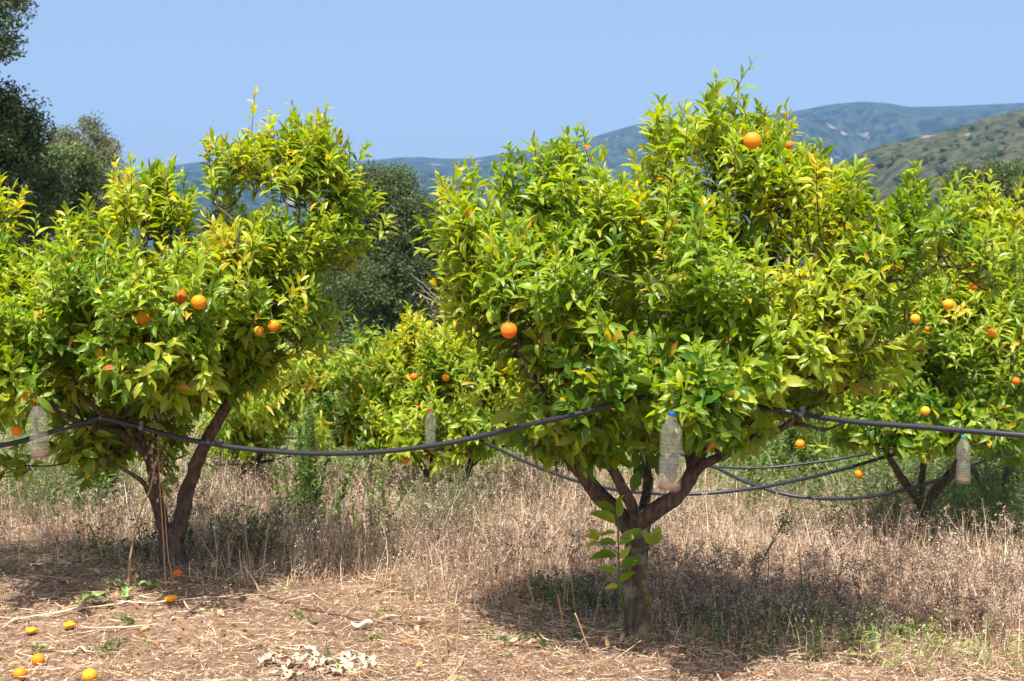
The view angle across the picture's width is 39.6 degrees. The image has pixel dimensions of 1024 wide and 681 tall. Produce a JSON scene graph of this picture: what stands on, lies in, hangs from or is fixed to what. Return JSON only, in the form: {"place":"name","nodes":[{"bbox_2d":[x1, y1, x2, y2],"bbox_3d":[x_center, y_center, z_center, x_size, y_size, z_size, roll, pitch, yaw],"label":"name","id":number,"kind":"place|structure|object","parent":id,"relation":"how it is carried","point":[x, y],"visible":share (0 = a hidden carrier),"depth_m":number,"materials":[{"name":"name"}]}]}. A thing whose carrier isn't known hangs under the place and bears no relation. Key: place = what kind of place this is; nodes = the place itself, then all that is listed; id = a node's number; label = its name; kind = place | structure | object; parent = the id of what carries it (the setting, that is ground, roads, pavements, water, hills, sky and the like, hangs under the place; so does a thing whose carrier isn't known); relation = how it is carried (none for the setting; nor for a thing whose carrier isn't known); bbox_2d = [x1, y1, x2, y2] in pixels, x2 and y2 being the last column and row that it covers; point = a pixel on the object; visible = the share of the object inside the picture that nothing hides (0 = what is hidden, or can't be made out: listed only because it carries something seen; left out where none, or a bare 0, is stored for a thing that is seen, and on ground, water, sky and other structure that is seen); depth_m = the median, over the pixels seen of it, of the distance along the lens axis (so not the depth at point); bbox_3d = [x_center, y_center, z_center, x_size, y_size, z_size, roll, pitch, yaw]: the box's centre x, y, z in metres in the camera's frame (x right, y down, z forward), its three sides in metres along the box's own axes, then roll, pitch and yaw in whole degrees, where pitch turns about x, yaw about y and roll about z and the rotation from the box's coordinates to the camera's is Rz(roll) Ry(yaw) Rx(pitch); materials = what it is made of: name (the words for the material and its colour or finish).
{"place":"outdoors","nodes":[
{"label":"outdoors","id":0,"kind":"place"},
{"bbox_2d":[0,326,1023,680],"bbox_3d":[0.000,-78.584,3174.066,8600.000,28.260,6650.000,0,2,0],"label":"ground","id":1,"kind":"structure","parent":0,"point":[146,614],"depth_m":7.17,"materials":[{"name":"soil"}]},
{"bbox_2d":[0,171,37,432],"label":"orange tree","id":2,"kind":"object","parent":1,"relation":"on","point":[6,204],"visible":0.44,"depth_m":7.78,"materials":[{"name":"green plant"}]},
{"bbox_2d":[13,667,26,679],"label":"orange","id":3,"kind":"object","parent":1,"relation":"on","point":[19,671],"visible":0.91,"depth_m":6.35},
{"bbox_2d":[25,627,36,633],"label":"orange","id":4,"kind":"object","parent":1,"relation":"on","point":[31,630],"visible":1,"depth_m":6.97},
{"bbox_2d":[10,229,56,337],"bbox_3d":[-7.396,-0.340,21.004,1.592,2.992,1.303,0,2,0],"label":"shrub","id":5,"kind":"object","parent":1,"relation":"on","point":[44,249],"visible":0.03,"depth_m":20.80,"materials":[{"name":"green plant"}]},
{"bbox_2d":[31,653,44,664],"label":"orange","id":6,"kind":"object","parent":1,"relation":"on","point":[39,658],"visible":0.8,"depth_m":6.57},
{"bbox_2d":[0,0,80,256],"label":"oak tree","id":7,"kind":"object","parent":1,"relation":"on","point":[18,130],"visible":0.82,"depth_m":17.97,"materials":[{"name":"green plant"}]},
{"bbox_2d":[2,605,84,627],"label":"dry stem","id":8,"kind":"object","parent":1,"relation":"on","point":[37,615],"visible":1,"depth_m":7.16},
{"bbox_2d":[13,138,115,242],"bbox_3d":[-7.668,-1.270,24.348,1.902,4.720,3.136,-1,2,-23],"label":"tree","id":9,"kind":"object","parent":1,"relation":"on","point":[82,162],"visible":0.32,"depth_m":23.61,"materials":[{"name":"green plant"}]},
{"bbox_2d":[63,620,75,628],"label":"orange","id":10,"kind":"object","parent":1,"relation":"on","point":[68,624],"visible":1,"depth_m":7.03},
{"bbox_2d":[57,646,100,652],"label":"dry stem","id":11,"kind":"object","parent":1,"relation":"on","point":[83,648],"visible":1,"depth_m":6.72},
{"bbox_2d":[43,110,133,247],"bbox_3d":[-9.179,-2.166,31.616,2.320,5.988,2.778,-2,2,-43],"label":"tree","id":12,"kind":"object","parent":1,"relation":"on","point":[104,149],"visible":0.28,"depth_m":31.66,"materials":[{"name":"green plant"}]},
{"bbox_2d":[82,668,96,680],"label":"orange","id":13,"kind":"object","parent":1,"relation":"on","point":[91,673],"visible":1,"depth_m":6.26,"materials":[{"name":"food"}]},
{"bbox_2d":[71,592,109,604],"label":"thistle rosette leaf","id":14,"kind":"object","parent":1,"relation":"on","point":[94,595],"visible":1,"depth_m":7.24,"materials":[{"name":"plant"}]},
{"bbox_2d":[53,600,131,613],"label":"dry stem","id":15,"kind":"object","parent":1,"relation":"on","point":[91,607],"visible":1,"depth_m":7.23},
{"bbox_2d":[73,468,121,510],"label":"tall weed","id":16,"kind":"object","parent":1,"relation":"on","point":[96,487],"visible":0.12,"depth_m":10.53,"materials":[{"name":"green plant"}]},
{"bbox_2d":[89,469,118,512],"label":"tall weed","id":17,"kind":"object","parent":1,"relation":"on","point":[107,480],"visible":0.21,"depth_m":10.48,"materials":[{"name":"green plant"}]},
{"bbox_2d":[102,578,126,590],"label":"thistle rosette leaf","id":18,"kind":"object","parent":1,"relation":"on","point":[118,581],"visible":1,"depth_m":7.45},
{"bbox_2d":[80,623,163,628],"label":"dry stem","id":19,"kind":"object","parent":1,"relation":"on","point":[117,626],"visible":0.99,"depth_m":7.03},
{"bbox_2d":[121,586,132,597],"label":"thistle rosette leaf","id":20,"kind":"object","parent":1,"relation":"on","point":[125,590],"visible":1,"depth_m":7.32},
{"bbox_2d":[127,461,157,586],"bbox_3d":[-1.945,0.968,7.492,0.169,0.688,0.015,0,2,0],"label":"cane","id":21,"kind":"object","parent":1,"relation":"on","point":[129,568],"visible":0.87,"depth_m":7.49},
{"bbox_2d":[133,578,163,591],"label":"thistle rosette leaf","id":22,"kind":"object","parent":1,"relation":"on","point":[148,583],"visible":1,"depth_m":7.44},
{"bbox_2d":[145,412,171,592],"bbox_3d":[-1.837,0.841,7.399,0.146,0.969,0.081,0,2,0],"label":"oat stalk","id":23,"kind":"object","parent":1,"relation":"on","point":[153,446],"visible":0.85,"depth_m":7.40,"materials":[{"name":"plant"}]},
{"bbox_2d":[151,454,173,587],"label":"oat stalk","id":24,"kind":"object","parent":1,"relation":"on","point":[171,487],"visible":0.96,"depth_m":7.49,"materials":[{"name":"plant"}]},
{"bbox_2d":[164,595,177,601],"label":"orange","id":25,"kind":"object","parent":1,"relation":"on","point":[169,598],"visible":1,"depth_m":7.26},
{"bbox_2d":[117,595,231,603],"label":"dry stem","id":26,"kind":"object","parent":1,"relation":"on","point":[176,600],"visible":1,"depth_m":7.29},
{"bbox_2d":[173,569,182,577],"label":"orange","id":27,"kind":"object","parent":1,"relation":"on","point":[178,571],"visible":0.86,"depth_m":7.62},
{"bbox_2d":[150,232,209,295],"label":"shrub","id":28,"kind":"object","parent":1,"relation":"on","point":[198,238],"visible":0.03,"depth_m":29.84,"materials":[{"name":"green plant"}]},
{"bbox_2d":[0,86,398,571],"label":"orange tree","id":29,"kind":"object","parent":1,"relation":"on","point":[77,309],"visible":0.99,"depth_m":7.38,"materials":[{"name":"green plant"}]},
{"bbox_2d":[11,412,24,435],"bbox_3d":[-2.433,0.408,7.019,0.055,0.125,0.055,16,-6,27],"label":"orange","id":30,"kind":"object","parent":29,"relation":"hanging from","point":[16,430],"visible":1,"depth_m":7.00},
{"bbox_2d":[31,386,48,457],"bbox_3d":[-2.250,0.386,6.756,0.090,0.351,0.090,1,5,33],"label":"plastic bottle","id":31,"kind":"object","parent":29,"relation":"hanging from","point":[38,454],"visible":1,"depth_m":6.74,"materials":[{"name":"beige"}]},
{"bbox_2d":[136,311,151,324],"bbox_3d":[-1.766,-0.144,6.839,0.075,0.145,0.075,18,19,19],"label":"orange","id":32,"kind":"object","parent":29,"relation":"hanging from","point":[142,320],"visible":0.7,"depth_m":6.82,"materials":[{"name":"food"}]},
{"bbox_2d":[142,333,154,342],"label":"orange","id":33,"kind":"object","parent":29,"relation":"hanging from","point":[146,338],"visible":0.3,"depth_m":7.18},
{"bbox_2d":[173,285,186,303],"bbox_3d":[-1.625,-0.247,6.946,0.076,0.136,0.075,0,2,1],"label":"orange","id":34,"kind":"object","parent":29,"relation":"hanging from","point":[182,293],"visible":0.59,"depth_m":6.92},
{"bbox_2d":[191,279,206,309],"bbox_3d":[-1.505,-0.221,6.851,0.074,0.144,0.074,3,-5,13],"label":"orange","id":35,"kind":"object","parent":29,"relation":"hanging from","point":[199,302],"visible":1,"depth_m":6.82,"materials":[{"name":"food"}]},
{"bbox_2d":[254,313,264,335],"bbox_3d":[-1.287,-0.084,7.257,0.050,0.120,0.050,7,-9,10],"label":"orange","id":36,"kind":"object","parent":29,"relation":"hanging from","point":[258,330],"visible":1,"depth_m":7.24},
{"bbox_2d":[267,308,279,330],"bbox_3d":[-1.213,-0.110,7.191,0.062,0.132,0.062,-22,20,-38],"label":"orange","id":37,"kind":"object","parent":29,"relation":"hanging from","point":[273,325],"visible":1,"depth_m":7.18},
{"bbox_2d":[191,196,253,240],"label":"shrub","id":38,"kind":"object","parent":1,"relation":"on","point":[216,211],"visible":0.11,"depth_m":33.79,"materials":[{"name":"green plant"}]},
{"bbox_2d":[208,503,284,569],"bbox_3d":[-1.518,1.101,8.024,0.425,0.348,0.278,-1,2,-21],"label":"bushy weed","id":39,"kind":"object","parent":1,"relation":"on","point":[257,547],"visible":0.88,"depth_m":7.98,"materials":[{"name":"brown plant"}]},
{"bbox_2d":[255,655,280,663],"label":"thistle leaf","id":40,"kind":"object","parent":1,"relation":"on","point":[274,657],"visible":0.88,"depth_m":6.59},
{"bbox_2d":[255,651,283,667],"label":"thistle leaf","id":41,"kind":"object","parent":1,"relation":"on","point":[270,654],"visible":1,"depth_m":6.59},
{"bbox_2d":[269,664,296,678],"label":"thistle leaf","id":42,"kind":"object","parent":1,"relation":"on","point":[283,667],"visible":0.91,"depth_m":6.41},
{"bbox_2d":[267,430,306,536],"bbox_3d":[-1.502,0.972,9.662,0.342,0.743,0.251,0,2,0],"label":"tall weed","id":43,"kind":"object","parent":1,"relation":"on","point":[295,487],"visible":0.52,"depth_m":9.62,"materials":[{"name":"green plant"}]},
{"bbox_2d":[254,498,326,559],"bbox_3d":[-1.296,1.105,8.288,0.419,0.382,0.168,0,2,3],"label":"bushy weed","id":44,"kind":"object","parent":1,"relation":"on","point":[260,535],"visible":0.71,"depth_m":8.27,"materials":[{"name":"brown plant"}]},
{"bbox_2d":[198,315,384,499],"bbox_3d":[-1.947,0.585,11.408,1.680,1.601,1.428,2,2,43],"label":"fruit tree","id":45,"kind":"object","parent":1,"relation":"on","point":[251,424],"visible":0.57,"depth_m":11.09,"materials":[{"name":"green plant"}]},
{"bbox_2d":[281,669,308,680],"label":"thistle leaf","id":46,"kind":"object","parent":1,"relation":"on","point":[289,673],"visible":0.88,"depth_m":6.35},
{"bbox_2d":[278,658,311,669],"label":"thistle leaf","id":47,"kind":"object","parent":1,"relation":"on","point":[291,663],"visible":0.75,"depth_m":6.53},
{"bbox_2d":[293,644,318,656],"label":"thistle leaf","id":48,"kind":"object","parent":1,"relation":"on","point":[312,648],"visible":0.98,"depth_m":6.72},
{"bbox_2d":[291,652,320,660],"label":"thistle leaf","id":49,"kind":"object","parent":1,"relation":"on","point":[305,656],"visible":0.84,"depth_m":6.61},
{"bbox_2d":[307,656,328,668],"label":"thistle leaf","id":50,"kind":"object","parent":1,"relation":"on","point":[315,660],"visible":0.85,"depth_m":6.54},
{"bbox_2d":[316,655,334,665],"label":"thistle leaf","id":51,"kind":"object","parent":1,"relation":"on","point":[323,659],"visible":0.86,"depth_m":6.55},
{"bbox_2d":[313,664,342,674],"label":"thistle leaf","id":52,"kind":"object","parent":1,"relation":"on","point":[334,669],"visible":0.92,"depth_m":6.43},
{"bbox_2d":[288,383,371,541],"bbox_3d":[-1.229,0.806,9.426,0.585,1.060,0.329,1,2,28],"label":"tall weed","id":53,"kind":"object","parent":1,"relation":"on","point":[311,477],"visible":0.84,"depth_m":9.45,"materials":[{"name":"green plant"}]},
{"bbox_2d":[320,663,356,673],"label":"thistle leaf","id":54,"kind":"object","parent":1,"relation":"on","point":[343,667],"visible":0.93,"depth_m":6.44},
{"bbox_2d":[335,655,351,662],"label":"thistle leaf","id":55,"kind":"object","parent":1,"relation":"on","point":[343,659],"visible":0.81,"depth_m":6.56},
{"bbox_2d":[340,658,356,670],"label":"thistle leaf","id":56,"kind":"object","parent":1,"relation":"on","point":[350,664],"visible":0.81,"depth_m":6.47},
{"bbox_2d":[337,650,361,662],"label":"thistle leaf","id":57,"kind":"object","parent":1,"relation":"on","point":[348,654],"visible":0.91,"depth_m":6.63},
{"bbox_2d":[339,526,367,566],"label":"bushy weed","id":58,"kind":"object","parent":1,"relation":"on","point":[349,543],"visible":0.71,"depth_m":8.39,"materials":[{"name":"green plant"}]},
{"bbox_2d":[329,448,392,549],"bbox_3d":[-0.935,1.019,9.103,0.434,0.669,0.241,-2,2,-45],"label":"tall weed","id":59,"kind":"object","parent":1,"relation":"on","point":[379,484],"visible":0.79,"depth_m":9.12,"materials":[{"name":"green plant"}]},
{"bbox_2d":[351,619,373,627],"bbox_3d":[-0.753,1.423,7.165,0.118,0.041,0.049,0,2,-12],"label":"bark piece","id":60,"kind":"object","parent":1,"relation":"on","point":[362,623],"visible":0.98,"depth_m":7.15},
{"bbox_2d":[357,660,380,669],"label":"thistle leaf","id":61,"kind":"object","parent":1,"relation":"on","point":[371,663],"visible":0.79,"depth_m":6.48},
{"bbox_2d":[304,159,473,357],"bbox_3d":[-1.895,-1.119,25.998,4.220,4.430,3.161,-1,2,-26],"label":"oak tree","id":62,"kind":"object","parent":1,"relation":"on","point":[387,281],"visible":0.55,"depth_m":25.20,"materials":[{"name":"green plant"}]},
{"bbox_2d":[370,480,408,537],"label":"tall weed","id":63,"kind":"object","parent":1,"relation":"on","point":[403,488],"visible":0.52,"depth_m":9.65,"materials":[{"name":"green plant"}]},
{"bbox_2d":[432,629,444,678],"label":"cut stalk","id":64,"kind":"object","parent":1,"relation":"on","point":[438,654],"visible":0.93,"depth_m":6.38,"materials":[{"name":"plant"}]},
{"bbox_2d":[317,294,563,501],"bbox_3d":[-0.554,0.523,11.822,2.040,1.867,1.629,0,2,0],"label":"orange tree","id":65,"kind":"object","parent":1,"relation":"on","point":[430,356],"visible":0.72,"depth_m":11.45,"materials":[{"name":"green plant"}]},
{"bbox_2d":[203,421,1006,495],"bbox_3d":[0.814,0.864,10.529,6.843,0.372,1.433,0,2,12],"label":"irrigation pipe","id":66,"kind":"object","parent":65,"relation":"hanging from","point":[690,493],"visible":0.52,"depth_m":10.37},
{"bbox_2d":[442,613,447,657],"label":"cut stalk","id":67,"kind":"object","parent":1,"relation":"on","point":[445,630],"visible":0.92,"depth_m":6.74,"materials":[{"name":"plant"}]},
{"bbox_2d":[385,452,513,543],"bbox_3d":[-0.444,1.094,9.853,0.990,0.625,1.012,2,2,43],"label":"broom bush","id":68,"kind":"object","parent":1,"relation":"on","point":[448,497],"visible":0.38,"depth_m":9.81,"materials":[{"name":"beige plant"}]},
{"bbox_2d":[456,607,460,674],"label":"cut stalk","id":69,"kind":"object","parent":1,"relation":"on","point":[458,631],"visible":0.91,"depth_m":6.44,"materials":[{"name":"plant"}]},
{"bbox_2d":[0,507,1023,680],"bbox_3d":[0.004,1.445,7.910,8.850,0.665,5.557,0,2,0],"label":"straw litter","id":70,"kind":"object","parent":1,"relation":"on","point":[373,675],"visible":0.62,"depth_m":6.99,"materials":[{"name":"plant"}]},
{"bbox_2d":[0,545,1023,680],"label":"fallen leaves","id":71,"kind":"object","parent":1,"relation":"on","point":[365,671],"visible":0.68,"depth_m":7.01,"materials":[{"name":"plant"}]},
{"bbox_2d":[0,299,1023,678],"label":"green undergrowth","id":72,"kind":"object","parent":1,"relation":"on","point":[1010,501],"visible":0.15,"depth_m":11.20,"materials":[{"name":"green plant"}]},
{"bbox_2d":[0,439,1023,680],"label":"grass chaff","id":73,"kind":"object","parent":1,"relation":"on","point":[318,673],"depth_m":7.36,"materials":[{"name":"plant"}]},
{"bbox_2d":[546,459,566,505],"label":"tall weed","id":74,"kind":"object","parent":1,"relation":"on","point":[556,463],"visible":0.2,"depth_m":11.87,"materials":[{"name":"green plant"}]},
{"bbox_2d":[557,594,565,637],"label":"cut stalk","id":75,"kind":"object","parent":1,"relation":"on","point":[561,615],"visible":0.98,"depth_m":7.00,"materials":[{"name":"plant"}]},
{"bbox_2d":[568,549,577,620],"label":"cut stalk","id":76,"kind":"object","parent":1,"relation":"on","point":[572,583],"visible":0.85,"depth_m":7.28,"materials":[{"name":"plant"}]},
{"bbox_2d":[574,613,600,677],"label":"cut stalk","id":77,"kind":"object","parent":1,"relation":"on","point":[587,645],"visible":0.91,"depth_m":6.38,"materials":[{"name":"plant"}]},
{"bbox_2d":[411,54,1023,637],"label":"orange tree","id":78,"kind":"object","parent":1,"relation":"on","point":[723,342],"visible":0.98,"depth_m":6.50,"materials":[{"name":"green plant"}]},
{"bbox_2d":[500,307,516,338],"bbox_3d":[-0.015,-0.078,6.042,0.072,0.142,0.072,4,15,22],"label":"orange","id":79,"kind":"object","parent":78,"relation":"hanging from","point":[508,330],"visible":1,"depth_m":6.03,"materials":[{"name":"food"}]},
{"bbox_2d":[0,394,1023,455],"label":"irrigation pipe","id":80,"kind":"object","parent":78,"relation":"hanging from","point":[800,413],"visible":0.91,"depth_m":6.61,"materials":[{"name":"plastic"}]},
{"bbox_2d":[956,434,969,481],"bbox_3d":[2.865,0.702,9.025,0.092,0.404,0.092,0,2,8],"label":"plastic bottle","id":81,"kind":"object","parent":80,"relation":"hanging from","point":[963,479],"visible":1,"depth_m":9.01,"materials":[{"name":"beige"}]},
{"bbox_2d":[659,387,679,489],"bbox_3d":[0.644,0.399,5.760,0.094,0.423,0.094,1,3,-17],"label":"plastic bottle","id":82,"kind":"object","parent":78,"relation":"hanging from","point":[669,486],"visible":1,"depth_m":5.74,"materials":[{"name":"beige"}]},
{"bbox_2d":[743,116,760,148],"bbox_3d":[1.059,-0.918,6.273,0.078,0.148,0.078,3,7,34],"label":"orange","id":83,"kind":"object","parent":78,"relation":"hanging from","point":[751,139],"visible":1,"depth_m":6.25,"materials":[{"name":"food"}]},
{"bbox_2d":[785,125,792,148],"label":"orange","id":84,"kind":"object","parent":78,"relation":"hanging from","point":[789,145],"visible":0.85,"depth_m":6.56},
{"bbox_2d":[744,451,768,510],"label":"tall weed","id":85,"kind":"object","parent":1,"relation":"on","point":[750,463],"visible":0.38,"depth_m":12.68,"materials":[{"name":"green plant"}]},
{"bbox_2d":[753,504,800,588],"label":"tall weed","id":86,"kind":"object","parent":1,"relation":"on","point":[785,521],"visible":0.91,"depth_m":8.20,"materials":[{"name":"brown plant"}]},
{"bbox_2d":[763,546,792,593],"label":"tall weed","id":87,"kind":"object","parent":1,"relation":"on","point":[768,572],"visible":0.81,"depth_m":8.07,"materials":[{"name":"brown plant"}]},
{"bbox_2d":[768,417,799,489],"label":"tall weed","id":88,"kind":"object","parent":1,"relation":"on","point":[788,437],"visible":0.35,"depth_m":13.73,"materials":[{"name":"green plant"}]},
{"bbox_2d":[790,418,815,493],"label":"tall weed","id":89,"kind":"object","parent":1,"relation":"on","point":[802,457],"visible":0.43,"depth_m":13.63,"materials":[{"name":"green plant"}]},
{"bbox_2d":[802,408,835,490],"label":"tall weed","id":90,"kind":"object","parent":1,"relation":"on","point":[823,438],"visible":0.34,"depth_m":13.78,"materials":[{"name":"green plant"}]},
{"bbox_2d":[789,652,889,662],"bbox_3d":[1.531,1.477,6.659,0.464,0.028,0.113,0,2,10],"label":"stick","id":91,"kind":"object","parent":1,"relation":"on","point":[839,653],"visible":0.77,"depth_m":6.69,"materials":[{"name":"wood"}]},
{"bbox_2d":[812,296,983,387],"bbox_3d":[4.390,0.310,16.513,2.310,2.179,1.858,0,2,0],"label":"orange tree","id":92,"kind":"object","parent":1,"relation":"on","point":[907,332],"depth_m":16.22,"materials":[{"name":"green plant"}]},
{"bbox_2d":[794,168,1023,551],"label":"orange tree","id":93,"kind":"object","parent":1,"relation":"on","point":[987,406],"visible":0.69,"depth_m":10.43,"materials":[{"name":"green plant"}]},
{"bbox_2d":[436,444,1022,500],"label":"irrigation pipe","id":94,"kind":"object","parent":93,"relation":"hanging from","point":[854,497],"visible":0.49,"depth_m":10.38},
{"bbox_2d":[795,430,804,448],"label":"orange","id":95,"kind":"object","parent":93,"relation":"hanging from","point":[800,443],"visible":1,"depth_m":10.60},
{"bbox_2d":[714,447,891,468],"bbox_3d":[2.471,1.027,12.426,1.766,0.202,0.244,0,2,7],"label":"irrigation pipe","id":96,"kind":"object","parent":93,"relation":"hanging from","point":[796,464],"visible":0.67,"depth_m":12.33,"materials":[{"name":"plastic"}]},
{"bbox_2d":[854,461,863,477],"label":"orange","id":97,"kind":"object","parent":93,"relation":"hanging from","point":[858,473],"visible":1,"depth_m":10.41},
{"bbox_2d":[910,305,920,322],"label":"orange","id":98,"kind":"object","parent":93,"relation":"hanging from","point":[914,318],"visible":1,"depth_m":9.98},
{"bbox_2d":[920,396,929,415],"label":"orange","id":99,"kind":"object","parent":93,"relation":"hanging from","point":[925,410],"visible":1,"depth_m":9.80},
{"bbox_2d":[943,291,953,308],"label":"orange","id":100,"kind":"object","parent":93,"relation":"hanging from","point":[948,303],"visible":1,"depth_m":9.87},
{"bbox_2d":[987,327,996,337],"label":"orange","id":101,"kind":"object","parent":93,"relation":"hanging from","point":[990,333],"visible":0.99,"depth_m":9.98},
{"bbox_2d":[928,240,1023,521],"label":"orange tree","id":102,"kind":"object","parent":1,"relation":"on","point":[1018,458],"visible":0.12,"depth_m":12.51,"materials":[{"name":"green plant"}]},
{"bbox_2d":[969,547,986,588],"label":"oat stalk","id":103,"kind":"object","parent":1,"relation":"on","point":[975,550],"visible":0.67,"depth_m":8.32,"materials":[{"name":"plant"}]},
{"bbox_2d":[935,155,1023,288],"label":"tree","id":104,"kind":"object","parent":1,"relation":"on","point":[1006,176],"visible":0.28,"depth_m":44.20,"materials":[{"name":"green plant"}]},
{"bbox_2d":[0,415,1023,680],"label":"dry grass","id":105,"kind":"structure","parent":0,"point":[128,531],"depth_m":8.87,"materials":[{"name":"plant"}]},
{"bbox_2d":[0,0,1023,169],"label":"sky","id":106,"kind":"structure","parent":0,"point":[444,79],"materials":[{"name":"blue"}]},
{"bbox_2d":[4,102,1023,325],"bbox_3d":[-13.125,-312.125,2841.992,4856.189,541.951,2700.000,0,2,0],"label":"distant hills","id":107,"kind":"structure","parent":0,"point":[851,129],"depth_m":2782.09,"materials":[{"name":"blue"}]},
{"bbox_2d":[421,109,1023,330],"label":"hillside","id":108,"kind":"structure","parent":0,"point":[965,151],"depth_m":714.99,"materials":[{"name":"plant"}]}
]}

